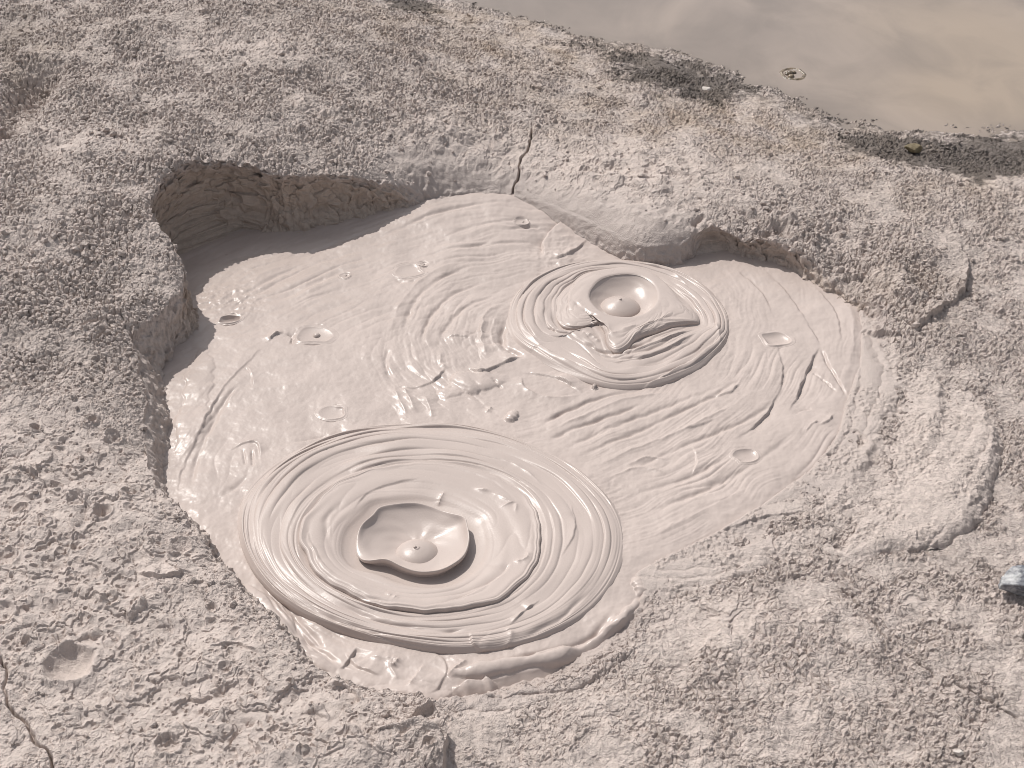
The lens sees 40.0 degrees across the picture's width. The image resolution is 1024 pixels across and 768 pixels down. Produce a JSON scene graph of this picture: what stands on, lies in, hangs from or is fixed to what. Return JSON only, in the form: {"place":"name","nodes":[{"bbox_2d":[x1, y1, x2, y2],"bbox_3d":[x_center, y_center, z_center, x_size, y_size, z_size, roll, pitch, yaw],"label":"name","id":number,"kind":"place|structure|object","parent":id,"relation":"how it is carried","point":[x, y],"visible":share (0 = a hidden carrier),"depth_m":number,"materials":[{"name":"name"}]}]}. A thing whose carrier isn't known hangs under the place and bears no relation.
{"place":"outdoors","nodes":[
{"label":"outdoors","id":0,"kind":"place"},
{"bbox_2d":[0,0,1023,767],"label":"ground","id":1,"kind":"structure","parent":0,"point":[902,658],"depth_m":4.03,"materials":[{"name":"grey soil"}]},
{"bbox_2d":[162,192,861,699],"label":"mud pool","id":2,"kind":"structure","parent":1,"relation":"in","point":[256,388],"depth_m":4.06,"materials":[{"name":"beige soil"}]},
{"bbox_2d":[216,314,244,325],"bbox_3d":[-0.869,-0.195,4.351,0.100,0.019,0.069,0,36,0],"label":"mud bubble","id":3,"kind":"object","parent":2,"relation":"on","point":[228,319],"visible":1,"depth_m":4.36,"materials":[{"name":"grey soil"}]},
{"bbox_2d":[291,324,338,344],"bbox_3d":[-0.595,-0.148,4.274,0.166,0.017,0.127,0,36,0],"label":"mud bubble","id":4,"kind":"object","parent":2,"relation":"on","point":[310,334],"visible":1,"depth_m":4.27,"materials":[{"name":"grey soil"}]},
{"bbox_2d":[314,404,347,421],"bbox_3d":[-0.509,0.082,3.961,0.113,0.012,0.087,0,36,0],"label":"mud bubble","id":5,"kind":"object","parent":2,"relation":"on","point":[331,413],"visible":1,"depth_m":3.96,"materials":[{"name":"beige soil"}]},
{"bbox_2d":[337,273,351,279],"bbox_3d":[-0.541,-0.345,4.548,0.056,0.014,0.053,0,36,0],"label":"mud bubble","id":6,"kind":"object","parent":2,"relation":"on","point":[344,276],"visible":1,"depth_m":4.55,"materials":[{"name":"grey soil"}]},
{"bbox_2d":[391,262,427,278],"bbox_3d":[-0.337,-0.364,4.568,0.125,0.013,0.114,-15,39,-20],"label":"mud bubble","id":7,"kind":"object","parent":2,"relation":"on","point":[410,270],"visible":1,"depth_m":4.57,"materials":[{"name":"grey soil"}]},
{"bbox_2d":[416,261,428,267],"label":"mud bubble","id":8,"kind":"object","parent":2,"relation":"on","point":[425,264],"visible":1,"depth_m":4.60,"materials":[{"name":"grey soil"}]},
{"bbox_2d":[238,423,622,653],"bbox_3d":[-0.206,0.360,3.577,0.995,0.075,0.874,0,36,0],"label":"mud ring","id":9,"kind":"object","parent":2,"relation":"on","point":[443,538],"visible":1,"depth_m":3.52,"materials":[{"name":"beige soil"}]},
{"bbox_2d":[512,217,530,228],"bbox_3d":[0.032,-0.546,4.782,0.074,0.023,0.061,0,36,0],"label":"mud bubble","id":10,"kind":"object","parent":2,"relation":"on","point":[524,222],"visible":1,"depth_m":4.78,"materials":[{"name":"grey soil"}]},
{"bbox_2d":[506,259,728,389],"bbox_3d":[0.325,-0.197,4.343,0.692,0.072,0.733,0,36,0],"label":"mud ring","id":11,"kind":"object","parent":2,"relation":"on","point":[617,324],"visible":1,"depth_m":4.29,"materials":[{"name":"grey soil"}]},
{"bbox_2d":[729,447,761,464],"bbox_3d":[0.631,0.197,3.801,0.104,0.011,0.089,0,36,0],"label":"mud bubble","id":12,"kind":"object","parent":2,"relation":"on","point":[746,455],"visible":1,"depth_m":3.81,"materials":[{"name":"beige soil"}]},
{"bbox_2d":[758,330,795,348],"bbox_3d":[0.803,-0.134,4.254,0.117,0.013,0.107,-8,37,-11],"label":"mud bubble","id":13,"kind":"object","parent":2,"relation":"on","point":[774,339],"visible":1,"depth_m":4.26,"materials":[{"name":"grey soil"}]},
{"bbox_2d":[702,86,710,92],"bbox_3d":[0.756,-1.142,5.468,0.037,0.023,0.025,0,36,0],"label":"pebble","id":14,"kind":"object","parent":1,"relation":"on","point":[705,89],"visible":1,"depth_m":5.46,"materials":[{"name":"grey stone"}]},
{"bbox_2d":[633,310,1003,616],"bbox_3d":[0.918,0.252,3.753,0.710,0.143,1.623,22,41,27],"label":"mud flow","id":15,"kind":"object","parent":1,"relation":"on","point":[939,495],"visible":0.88,"depth_m":3.66,"materials":[{"name":"beige soil"}]},
{"bbox_2d":[904,143,921,152],"bbox_3d":[1.466,-0.856,5.132,0.069,0.038,0.035,0,36,0],"label":"pebble","id":16,"kind":"object","parent":1,"relation":"on","point":[914,147],"visible":1,"depth_m":5.13,"materials":[{"name":"beige stone"}]},
{"bbox_2d":[953,749,963,755],"bbox_3d":[0.938,0.775,2.955,0.022,0.015,0.013,19,40,24],"label":"pebble","id":17,"kind":"object","parent":1,"relation":"on","point":[958,752],"visible":1,"depth_m":2.95,"materials":[{"name":"white stone"}]},
{"bbox_2d":[998,565,1023,595],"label":"rock","id":18,"kind":"object","parent":1,"relation":"on","point":[1012,580],"visible":1,"depth_m":3.32,"materials":[{"name":"grey stone"}]},
{"bbox_2d":[459,0,1023,162],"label":"pond water","id":19,"kind":"structure","parent":0,"point":[910,65],"depth_m":5.98,"materials":[{"name":"beige liquid"}]},
{"bbox_2d":[779,67,805,79],"bbox_3d":[1.146,-1.269,5.736,0.128,0.014,0.152,0,36,0],"label":"bubble cluster","id":20,"kind":"object","parent":19,"relation":"on","point":[789,73],"visible":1,"depth_m":5.73,"materials":[{"name":"liquid"}]}
]}

